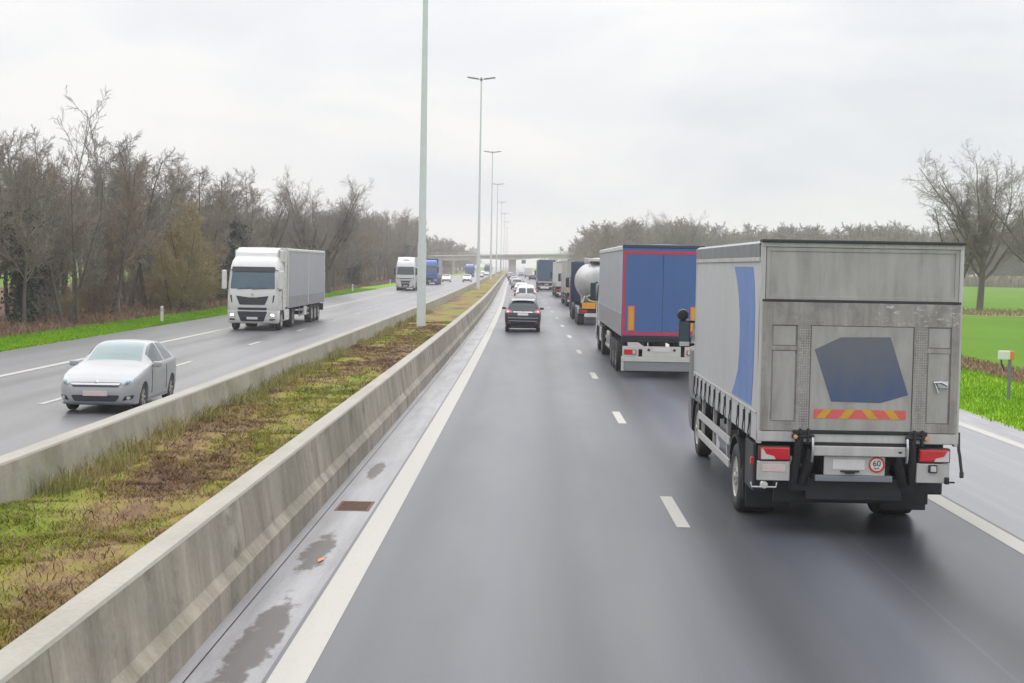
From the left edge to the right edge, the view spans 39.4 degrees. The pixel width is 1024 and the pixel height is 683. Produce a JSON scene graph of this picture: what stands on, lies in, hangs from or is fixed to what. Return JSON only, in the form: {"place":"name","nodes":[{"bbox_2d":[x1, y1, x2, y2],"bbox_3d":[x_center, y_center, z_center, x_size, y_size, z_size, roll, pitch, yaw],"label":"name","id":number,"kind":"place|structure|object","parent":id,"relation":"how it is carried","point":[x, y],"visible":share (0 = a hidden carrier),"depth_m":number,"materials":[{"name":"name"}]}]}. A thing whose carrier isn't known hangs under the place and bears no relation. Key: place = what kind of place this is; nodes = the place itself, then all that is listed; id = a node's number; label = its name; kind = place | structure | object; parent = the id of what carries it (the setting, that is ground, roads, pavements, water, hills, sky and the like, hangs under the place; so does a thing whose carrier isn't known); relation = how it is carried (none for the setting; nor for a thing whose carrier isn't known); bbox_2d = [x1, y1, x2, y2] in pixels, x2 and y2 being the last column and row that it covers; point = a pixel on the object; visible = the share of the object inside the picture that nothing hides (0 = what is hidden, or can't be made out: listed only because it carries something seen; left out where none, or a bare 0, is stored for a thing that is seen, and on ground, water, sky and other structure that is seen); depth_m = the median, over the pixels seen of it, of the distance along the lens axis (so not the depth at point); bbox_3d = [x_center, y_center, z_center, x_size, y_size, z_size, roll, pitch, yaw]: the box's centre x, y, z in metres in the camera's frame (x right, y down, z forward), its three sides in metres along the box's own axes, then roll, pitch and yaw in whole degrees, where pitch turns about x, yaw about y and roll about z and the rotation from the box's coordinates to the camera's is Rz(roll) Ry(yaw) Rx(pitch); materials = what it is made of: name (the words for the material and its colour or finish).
{"place":"outdoors","nodes":[
{"label":"outdoors","id":0,"kind":"place"},
{"bbox_2d":[0,270,464,335],"bbox_3d":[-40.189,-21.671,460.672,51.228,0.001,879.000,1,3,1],"label":"woodland floor","id":1,"kind":"structure","parent":0,"point":[2,312],"depth_m":107.74,"materials":[{"name":"brown plant"}]},
{"bbox_2d":[0,140,31,314],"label":"bare tree","id":2,"kind":"object","parent":1,"relation":"on","point":[12,164],"visible":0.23,"depth_m":83.74,"materials":[{"name":"brown plant"}]},
{"bbox_2d":[0,162,39,276],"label":"bare tree","id":3,"kind":"object","parent":1,"relation":"on","point":[1,179],"visible":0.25,"depth_m":72.63,"materials":[{"name":"brown plant"}]},
{"bbox_2d":[0,126,58,235],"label":"bare tree","id":4,"kind":"object","parent":1,"relation":"on","point":[22,143],"visible":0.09,"depth_m":87.06,"materials":[{"name":"brown plant"}]},
{"bbox_2d":[0,150,62,325],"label":"ivy tree","id":5,"kind":"object","parent":1,"relation":"on","point":[16,303],"visible":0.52,"depth_m":71.74,"materials":[{"name":"brown plant"}]},
{"bbox_2d":[0,148,62,324],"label":"bare tree","id":6,"kind":"object","parent":1,"relation":"on","point":[23,232],"visible":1,"depth_m":68.38,"materials":[{"name":"brown plant"}]},
{"bbox_2d":[6,172,67,316],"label":"ivy tree","id":7,"kind":"object","parent":1,"relation":"on","point":[38,240],"visible":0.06,"depth_m":80.92,"materials":[{"name":"green plant"}]},
{"bbox_2d":[30,286,57,319],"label":"shrub","id":8,"kind":"object","parent":1,"relation":"on","point":[47,305],"visible":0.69,"depth_m":75.89,"materials":[{"name":"brown plant"}]},
{"bbox_2d":[29,265,69,315],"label":"shrub","id":9,"kind":"object","parent":1,"relation":"on","point":[51,288],"visible":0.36,"depth_m":80.55,"materials":[{"name":"brown plant"}]},
{"bbox_2d":[20,124,82,306],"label":"ivy tree","id":10,"kind":"object","parent":1,"relation":"on","point":[42,150],"visible":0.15,"depth_m":92.78,"materials":[{"name":"plant"}]},
{"bbox_2d":[25,160,86,306],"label":"bare tree","id":11,"kind":"object","parent":1,"relation":"on","point":[63,289],"visible":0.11,"depth_m":84.93,"materials":[{"name":"brown plant"}]},
{"bbox_2d":[0,166,112,323],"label":"bare tree","id":12,"kind":"object","parent":1,"relation":"on","point":[91,264],"visible":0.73,"depth_m":74.41,"materials":[{"name":"brown plant"}]},
{"bbox_2d":[17,165,95,315],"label":"bare tree","id":13,"kind":"object","parent":1,"relation":"on","point":[61,268],"visible":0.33,"depth_m":79.29,"materials":[{"name":"brown plant"}]},
{"bbox_2d":[41,147,73,216],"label":"bare tree","id":14,"kind":"object","parent":1,"relation":"on","point":[59,155],"visible":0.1,"depth_m":114.75,"materials":[{"name":"brown plant"}]},
{"bbox_2d":[57,287,85,317],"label":"shrub","id":15,"kind":"object","parent":1,"relation":"on","point":[66,310],"visible":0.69,"depth_m":77.94,"materials":[{"name":"brown plant"}]},
{"bbox_2d":[39,154,105,321],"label":"bare tree","id":16,"kind":"object","parent":1,"relation":"on","point":[73,242],"visible":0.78,"depth_m":76.58,"materials":[{"name":"brown plant"}]},
{"bbox_2d":[49,89,111,295],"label":"birch tree","id":17,"kind":"object","parent":1,"relation":"on","point":[88,156],"visible":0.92,"depth_m":85.69,"materials":[{"name":"brown plant"}]},
{"bbox_2d":[61,132,126,270],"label":"bare tree","id":18,"kind":"object","parent":1,"relation":"on","point":[110,158],"visible":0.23,"depth_m":102.68,"materials":[{"name":"brown plant"}]},
{"bbox_2d":[64,85,123,312],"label":"birch tree","id":19,"kind":"object","parent":1,"relation":"on","point":[70,99],"visible":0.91,"depth_m":86.27,"materials":[{"name":"brown plant"}]},
{"bbox_2d":[70,167,124,307],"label":"bare tree","id":20,"kind":"object","parent":1,"relation":"on","point":[101,177],"visible":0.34,"depth_m":86.00,"materials":[{"name":"brown plant"}]},
{"bbox_2d":[73,259,126,315],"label":"shrub","id":21,"kind":"object","parent":1,"relation":"on","point":[96,300],"visible":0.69,"depth_m":83.15,"materials":[{"name":"brown plant"}]},
{"bbox_2d":[75,155,165,315],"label":"bare tree","id":22,"kind":"object","parent":1,"relation":"on","point":[124,260],"visible":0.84,"depth_m":83.78,"materials":[{"name":"brown plant"}]},
{"bbox_2d":[98,146,164,305],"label":"bare tree","id":23,"kind":"object","parent":1,"relation":"on","point":[126,194],"visible":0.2,"depth_m":102.73,"materials":[{"name":"brown plant"}]},
{"bbox_2d":[80,147,192,309],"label":"bare tree","id":24,"kind":"object","parent":1,"relation":"on","point":[152,208],"visible":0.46,"depth_m":92.46,"materials":[{"name":"brown plant"}]},
{"bbox_2d":[121,258,155,306],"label":"shrub","id":25,"kind":"object","parent":1,"relation":"on","point":[137,295],"visible":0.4,"depth_m":102.11,"materials":[{"name":"brown plant"}]},
{"bbox_2d":[93,130,193,307],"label":"bare tree","id":26,"kind":"object","parent":1,"relation":"on","point":[141,278],"visible":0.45,"depth_m":95.69,"materials":[{"name":"brown plant"}]},
{"bbox_2d":[99,162,206,304],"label":"bare tree","id":27,"kind":"object","parent":1,"relation":"on","point":[178,192],"visible":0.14,"depth_m":108.08,"materials":[{"name":"brown plant"}]},
{"bbox_2d":[143,209,218,311],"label":"willow tree","id":28,"kind":"object","parent":1,"relation":"on","point":[163,284],"visible":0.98,"depth_m":91.97,"materials":[{"name":"brown plant"}]},
{"bbox_2d":[153,194,218,310],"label":"willow tree","id":29,"kind":"object","parent":1,"relation":"on","point":[180,247],"visible":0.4,"depth_m":96.19,"materials":[{"name":"brown plant"}]},
{"bbox_2d":[162,217,229,308],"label":"willow tree","id":30,"kind":"object","parent":1,"relation":"on","point":[209,292],"visible":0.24,"depth_m":101.81,"materials":[{"name":"plant"}]},
{"bbox_2d":[0,278,395,336],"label":"bracken","id":31,"kind":"object","parent":1,"relation":"on","point":[135,311],"visible":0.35,"depth_m":80.45,"materials":[{"name":"brown plant"}]},
{"bbox_2d":[164,166,233,297],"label":"bare tree","id":32,"kind":"object","parent":1,"relation":"on","point":[209,195],"visible":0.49,"depth_m":106.26,"materials":[{"name":"brown plant"}]},
{"bbox_2d":[171,187,236,302],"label":"bare tree","id":33,"kind":"object","parent":1,"relation":"on","point":[220,221],"visible":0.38,"depth_m":104.84,"materials":[{"name":"brown plant"}]},
{"bbox_2d":[195,187,229,301],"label":"bare tree","id":34,"kind":"object","parent":1,"relation":"on","point":[217,211],"visible":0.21,"depth_m":112.56,"materials":[{"name":"brown plant"}]},
{"bbox_2d":[204,171,259,299],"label":"bare tree","id":35,"kind":"object","parent":1,"relation":"on","point":[223,198],"visible":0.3,"depth_m":120.84,"materials":[{"name":"brown plant"}]},
{"bbox_2d":[212,179,263,299],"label":"ivy tree","id":36,"kind":"object","parent":1,"relation":"on","point":[239,238],"visible":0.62,"depth_m":119.01,"materials":[{"name":"green plant"}]},
{"bbox_2d":[232,188,272,246],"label":"bare tree","id":37,"kind":"object","parent":1,"relation":"on","point":[253,197],"visible":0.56,"depth_m":126.38,"materials":[{"name":"brown plant"}]},
{"bbox_2d":[231,166,276,246],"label":"bare tree","id":38,"kind":"object","parent":1,"relation":"on","point":[249,192],"visible":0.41,"depth_m":135.50,"materials":[{"name":"brown plant"}]},
{"bbox_2d":[241,189,303,247],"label":"oak tree","id":39,"kind":"object","parent":1,"relation":"on","point":[277,227],"visible":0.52,"depth_m":139.00,"materials":[{"name":"brown plant"}]},
{"bbox_2d":[269,164,342,250],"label":"oak tree","id":40,"kind":"object","parent":1,"relation":"on","point":[303,234],"visible":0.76,"depth_m":148.49,"materials":[{"name":"brown plant"}]},
{"bbox_2d":[332,238,357,286],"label":"bare tree","id":41,"kind":"object","parent":1,"relation":"on","point":[343,267],"visible":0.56,"depth_m":189.05,"materials":[{"name":"brown plant"}]},
{"bbox_2d":[336,223,366,284],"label":"bare tree","id":42,"kind":"object","parent":1,"relation":"on","point":[352,258],"visible":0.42,"depth_m":207.62,"materials":[{"name":"brown plant"}]},
{"bbox_2d":[347,231,370,285],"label":"ivy tree","id":43,"kind":"object","parent":1,"relation":"on","point":[356,276],"visible":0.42,"depth_m":212.75,"materials":[{"name":"green plant"}]},
{"bbox_2d":[353,219,375,282],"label":"bare tree","id":44,"kind":"object","parent":1,"relation":"on","point":[367,246],"visible":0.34,"depth_m":224.51,"materials":[{"name":"brown plant"}]},
{"bbox_2d":[371,219,395,280],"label":"bare tree","id":45,"kind":"object","parent":1,"relation":"on","point":[385,247],"visible":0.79,"depth_m":256.88,"materials":[{"name":"brown plant"}]},
{"bbox_2d":[381,235,400,280],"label":"bare tree","id":46,"kind":"object","parent":1,"relation":"on","point":[391,262],"visible":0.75,"depth_m":270.78,"materials":[{"name":"brown plant"}]},
{"bbox_2d":[7,268,495,349],"bbox_3d":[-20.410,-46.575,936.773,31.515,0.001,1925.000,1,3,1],"label":"verge","id":47,"kind":"structure","parent":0,"point":[382,286],"depth_m":213.29,"materials":[{"name":"green plant"}]},
{"bbox_2d":[0,288,375,351],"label":"verge grass","id":48,"kind":"structure","parent":47,"relation":"on","point":[24,340],"depth_m":69.57,"materials":[{"name":"green plant"}]},
{"bbox_2d":[267,174,373,293],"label":"oak tree","id":49,"kind":"object","parent":47,"relation":"on","point":[347,220],"visible":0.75,"depth_m":155.78,"materials":[{"name":"brown plant"}]},
{"bbox_2d":[0,268,504,455],"bbox_3d":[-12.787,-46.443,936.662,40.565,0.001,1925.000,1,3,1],"label":"opposite road","id":50,"kind":"structure","parent":0,"point":[27,419],"depth_m":52.98,"materials":[{"name":"grey asphalt"}]},
{"bbox_2d":[61,339,175,409],"bbox_3d":[-9.145,0.736,33.488,2.120,1.500,4.284,1,3,0],"label":"hatchback","id":51,"kind":"object","parent":50,"relation":"on","point":[135,373],"visible":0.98,"depth_m":32.35,"materials":[{"name":"silver metal"}]},
{"bbox_2d":[0,268,499,376],"bbox_3d":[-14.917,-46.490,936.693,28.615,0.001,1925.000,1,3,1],"label":"edge line","id":52,"kind":"object","parent":50,"relation":"on","point":[159,342],"visible":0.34,"depth_m":59.69,"materials":[{"name":"paint"}]},
{"bbox_2d":[222,247,324,329],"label":"articulated lorry","id":53,"kind":"object","parent":50,"relation":"on","point":[277,287],"visible":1,"depth_m":71.11,"materials":[{"name":"white paint"}]},
{"bbox_2d":[394,257,417,290],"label":"articulated lorry","id":54,"kind":"object","parent":50,"relation":"on","point":[405,270],"visible":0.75,"depth_m":182.17,"materials":[{"name":"white paint"}]},
{"bbox_2d":[426,258,441,284],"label":"articulated lorry","id":55,"kind":"object","parent":50,"relation":"on","point":[433,270],"visible":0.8,"depth_m":238.21,"materials":[{"name":"blue paint"}]},
{"bbox_2d":[0,269,507,649],"bbox_3d":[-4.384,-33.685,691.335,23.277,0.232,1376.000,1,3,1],"label":"median ground","id":56,"kind":"structure","parent":0,"point":[453,309],"depth_m":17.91,"materials":[{"name":"green plant"}]},
{"bbox_2d":[0,323,444,644],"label":"dead weeds","id":57,"kind":"object","parent":56,"relation":"on","point":[129,520],"visible":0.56,"depth_m":17.99,"materials":[{"name":"brown plant"}]},
{"bbox_2d":[29,309,433,498],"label":"dry grass","id":58,"kind":"structure","parent":56,"relation":"on","point":[249,395],"depth_m":23.94,"materials":[{"name":"plant"}]},
{"bbox_2d":[417,0,427,326],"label":"lamp post","id":59,"kind":"object","parent":56,"relation":"on","point":[421,288],"visible":0.92,"depth_m":68.34,"materials":[{"name":"metal"}]},
{"bbox_2d":[467,76,495,288],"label":"lamp post","id":60,"kind":"object","parent":56,"relation":"on","point":[478,246],"visible":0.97,"depth_m":178.70,"materials":[{"name":"metal"}]},
{"bbox_2d":[484,151,500,279],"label":"lamp post","id":61,"kind":"object","parent":56,"relation":"on","point":[492,152],"visible":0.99,"depth_m":293.54,"materials":[{"name":"metal"}]},
{"bbox_2d":[0,261,1023,682],"bbox_3d":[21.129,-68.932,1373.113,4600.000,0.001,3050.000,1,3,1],"label":"ground","id":62,"kind":"structure","parent":0,"point":[986,337],"depth_m":93.74,"materials":[{"name":"green plant"}]},
{"bbox_2d":[0,268,506,503],"bbox_3d":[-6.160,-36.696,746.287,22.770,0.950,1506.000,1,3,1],"label":"concrete barrier","id":63,"kind":"object","parent":62,"relation":"on","point":[19,468],"visible":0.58,"depth_m":23.71,"materials":[{"name":"grey concrete"}]},
{"bbox_2d":[0,270,507,682],"bbox_3d":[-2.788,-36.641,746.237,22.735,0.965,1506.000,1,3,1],"label":"concrete barrier","id":64,"kind":"object","parent":62,"relation":"on","point":[159,608],"visible":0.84,"depth_m":13.55,"materials":[{"name":"grey concrete"}]},
{"bbox_2d":[169,277,505,682],"bbox_3d":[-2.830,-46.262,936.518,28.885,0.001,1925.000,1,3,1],"label":"gutter edge","id":65,"kind":"object","parent":62,"relation":"on","point":[189,666],"visible":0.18,"depth_m":16.38,"materials":[{"name":"concrete"}]},
{"bbox_2d":[183,303,492,682],"bbox_3d":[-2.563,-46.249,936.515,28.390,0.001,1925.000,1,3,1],"label":"gutter seam","id":66,"kind":"object","parent":62,"relation":"on","point":[298,544],"visible":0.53,"depth_m":16.46,"materials":[{"name":"black concrete"}]},
{"bbox_2d":[265,223,482,272],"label":"woodland","id":67,"kind":"object","parent":62,"relation":"on","point":[439,247],"visible":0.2,"depth_m":582.88,"materials":[{"name":"grey plant"}]},
{"bbox_2d":[427,251,572,274],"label":"overpass","id":68,"kind":"object","parent":62,"relation":"on","point":[512,258],"visible":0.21,"depth_m":520.18,"materials":[{"name":"concrete"}]},
{"bbox_2d":[557,216,708,261],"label":"woodland","id":69,"kind":"object","parent":62,"relation":"on","point":[583,248],"visible":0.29,"depth_m":352.15,"materials":[{"name":"green plant"}]},
{"bbox_2d":[637,210,684,244],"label":"oak tree","id":70,"kind":"object","parent":62,"relation":"on","point":[656,241],"visible":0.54,"depth_m":329.27,"materials":[{"name":"brown plant"}]},
{"bbox_2d":[645,210,707,245],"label":"oak tree","id":71,"kind":"object","parent":62,"relation":"on","point":[680,242],"visible":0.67,"depth_m":331.25,"materials":[{"name":"brown plant"}]},
{"bbox_2d":[582,219,1023,278],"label":"woodland","id":72,"kind":"object","parent":62,"relation":"on","point":[1011,268],"visible":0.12,"depth_m":404.62,"materials":[{"name":"plant"}]},
{"bbox_2d":[963,275,1023,287],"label":"scrub","id":73,"kind":"object","parent":62,"relation":"on","point":[995,281],"visible":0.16,"depth_m":383.53,"materials":[{"name":"grey plant"}]},
{"bbox_2d":[0,0,1023,275],"label":"sky","id":74,"kind":"structure","parent":0,"point":[813,113],"materials":[{"name":"white"}]},
{"bbox_2d":[261,268,1023,682],"bbox_3d":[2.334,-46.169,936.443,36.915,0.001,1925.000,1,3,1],"label":"road","id":75,"kind":"structure","parent":0,"point":[535,534],"depth_m":16.41,"materials":[{"name":"grey asphalt"}]},
{"bbox_2d":[184,277,506,682],"bbox_3d":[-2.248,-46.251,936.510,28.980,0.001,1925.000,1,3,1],"label":"gutter","id":76,"kind":"object","parent":75,"relation":"on","point":[250,644],"visible":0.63,"depth_m":16.21,"materials":[{"name":"concrete"}]},
{"bbox_2d":[334,501,374,510],"bbox_3d":[-2.212,2.316,20.136,0.480,0.021,0.800,1,3,1],"label":"drain grate","id":77,"kind":"object","parent":76,"relation":"on","point":[354,505],"visible":1,"depth_m":20.10,"materials":[{"name":"metal"}]},
{"bbox_2d":[266,280,507,682],"bbox_3d":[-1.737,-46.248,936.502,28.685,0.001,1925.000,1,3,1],"label":"edge line","id":78,"kind":"object","parent":75,"relation":"on","point":[300,658],"visible":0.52,"depth_m":16.39,"materials":[{"name":"paint"}]},
{"bbox_2d":[502,297,543,331],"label":"estate car","id":79,"kind":"object","parent":75,"relation":"on","point":[522,313],"visible":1,"depth_m":73.74,"materials":[{"name":"black paint"}]},
{"bbox_2d":[513,284,538,301],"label":"panel van","id":80,"kind":"object","parent":75,"relation":"on","point":[525,291],"visible":0.51,"depth_m":122.08,"materials":[{"name":"white paint"}]},
{"bbox_2d":[534,259,555,289],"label":"articulated lorry","id":81,"kind":"object","parent":75,"relation":"on","point":[543,270],"visible":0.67,"depth_m":205.72,"materials":[{"name":"white metal"}]},
{"bbox_2d":[550,262,561,296],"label":"articulated lorry","id":82,"kind":"object","parent":75,"relation":"on","point":[556,283],"visible":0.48,"depth_m":160.01,"materials":[{"name":"white metal"}]},
{"bbox_2d":[558,259,585,305],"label":"articulated lorry","id":83,"kind":"object","parent":75,"relation":"on","point":[566,268],"visible":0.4,"depth_m":125.05,"materials":[{"name":"white metal"}]},
{"bbox_2d":[566,258,599,324],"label":"silo tanker","id":84,"kind":"object","parent":75,"relation":"on","point":[584,275],"visible":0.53,"depth_m":85.61,"materials":[{"name":"metal"}]},
{"bbox_2d":[526,282,689,526],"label":"lane line","id":85,"kind":"object","parent":75,"relation":"on","point":[675,513],"visible":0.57,"depth_m":20.71,"materials":[{"name":"paint"}]},
{"bbox_2d":[590,244,704,371],"bbox_3d":[4.764,-1.381,52.798,3.020,4.167,16.690,1,3,1],"label":"articulated lorry","id":86,"kind":"object","parent":75,"relation":"on","point":[646,294],"visible":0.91,"depth_m":44.54,"materials":[{"name":"white metal"}]},
{"bbox_2d":[621,248,663,335],"bbox_3d":[4.057,-1.534,44.509,1.259,2.730,0.042,1,3,1],"label":"rear door","id":87,"kind":"structure","parent":86,"relation":"in","point":[644,272],"depth_m":44.48,"materials":[{"name":"blue metal"}]},
{"bbox_2d":[662,249,696,336],"bbox_3d":[5.328,-1.511,44.498,1.259,2.730,0.042,1,3,1],"label":"rear door","id":88,"kind":"structure","parent":86,"relation":"in","point":[679,271],"depth_m":44.47,"materials":[{"name":"blue metal"}]},
{"bbox_2d":[517,268,1023,554],"bbox_3d":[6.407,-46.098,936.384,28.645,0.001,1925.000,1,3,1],"label":"edge line","id":89,"kind":"object","parent":75,"relation":"on","point":[1013,542],"visible":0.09,"depth_m":19.60,"materials":[{"name":"paint"}]},
{"bbox_2d":[677,239,966,513],"bbox_3d":[4.362,0.376,22.835,2.920,3.815,9.563,1,3,1],"label":"box lorry","id":90,"kind":"object","parent":75,"relation":"on","point":[833,367],"visible":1,"depth_m":18.14,"materials":[{"name":"metal"}]},
{"bbox_2d":[518,268,1023,539],"bbox_3d":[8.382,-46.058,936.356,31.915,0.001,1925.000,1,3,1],"label":"hard shoulder","id":91,"kind":"object","parent":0,"point":[989,486],"visible":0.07,"depth_m":23.77},
{"bbox_2d":[532,272,1023,448],"bbox_3d":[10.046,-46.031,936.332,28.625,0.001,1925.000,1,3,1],"label":"edge line","id":92,"kind":"object","parent":91,"relation":"on","point":[1003,439],"visible":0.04,"depth_m":30.31,"materials":[{"name":"paint"}]},
{"bbox_2d":[521,268,1023,429],"bbox_3d":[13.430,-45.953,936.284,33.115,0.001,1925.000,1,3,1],"label":"verge","id":93,"kind":"structure","parent":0,"point":[1003,420],"depth_m":38.66,"materials":[{"name":"green plant"}]},
{"bbox_2d":[520,268,1023,443],"bbox_3d":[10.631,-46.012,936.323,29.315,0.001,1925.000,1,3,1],"label":"gutter","id":94,"kind":"object","parent":93,"relation":"on","point":[992,426],"visible":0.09,"depth_m":32.17,"materials":[{"name":"concrete"}]},
{"bbox_2d":[998,351,1013,399],"bbox_3d":[13.454,1.032,38.998,0.410,1.560,0.135,1,3,1],"label":"marker sign","id":95,"kind":"object","parent":93,"relation":"on","point":[1006,355],"visible":0.86,"depth_m":38.95,"materials":[{"name":"white plastic"}]},
{"bbox_2d":[959,365,1023,430],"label":"verge grass","id":96,"kind":"structure","parent":0,"point":[971,387],"depth_m":39.29,"materials":[{"name":"green plant"}]},
{"bbox_2d":[961,360,1023,380],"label":"ditch","id":97,"kind":"object","parent":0,"point":[991,369],"depth_m":50.67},
{"bbox_2d":[961,353,1023,383],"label":"reeds","id":98,"kind":"object","parent":97,"relation":"on","point":[995,367],"visible":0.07,"depth_m":50.80,"materials":[{"name":"brown plant"}]},
{"bbox_2d":[962,307,1023,316],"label":"rough ground","id":99,"kind":"structure","parent":0,"point":[998,315],"depth_m":120.39,"materials":[{"name":"brown plant"}]},
{"bbox_2d":[901,139,1023,310],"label":"oak tree","id":100,"kind":"object","parent":99,"relation":"on","point":[961,220],"visible":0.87,"depth_m":133.02,"materials":[{"name":"brown plant"}]},
{"bbox_2d":[918,158,1018,277],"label":"oak tree","id":101,"kind":"object","parent":99,"relation":"on","point":[971,255],"visible":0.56,"depth_m":134.04,"materials":[{"name":"brown plant"}]},
{"bbox_2d":[969,177,1023,262],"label":"oak tree","id":102,"kind":"object","parent":99,"relation":"on","point":[1019,243],"visible":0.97,"depth_m":130.96,"materials":[{"name":"brown plant"}]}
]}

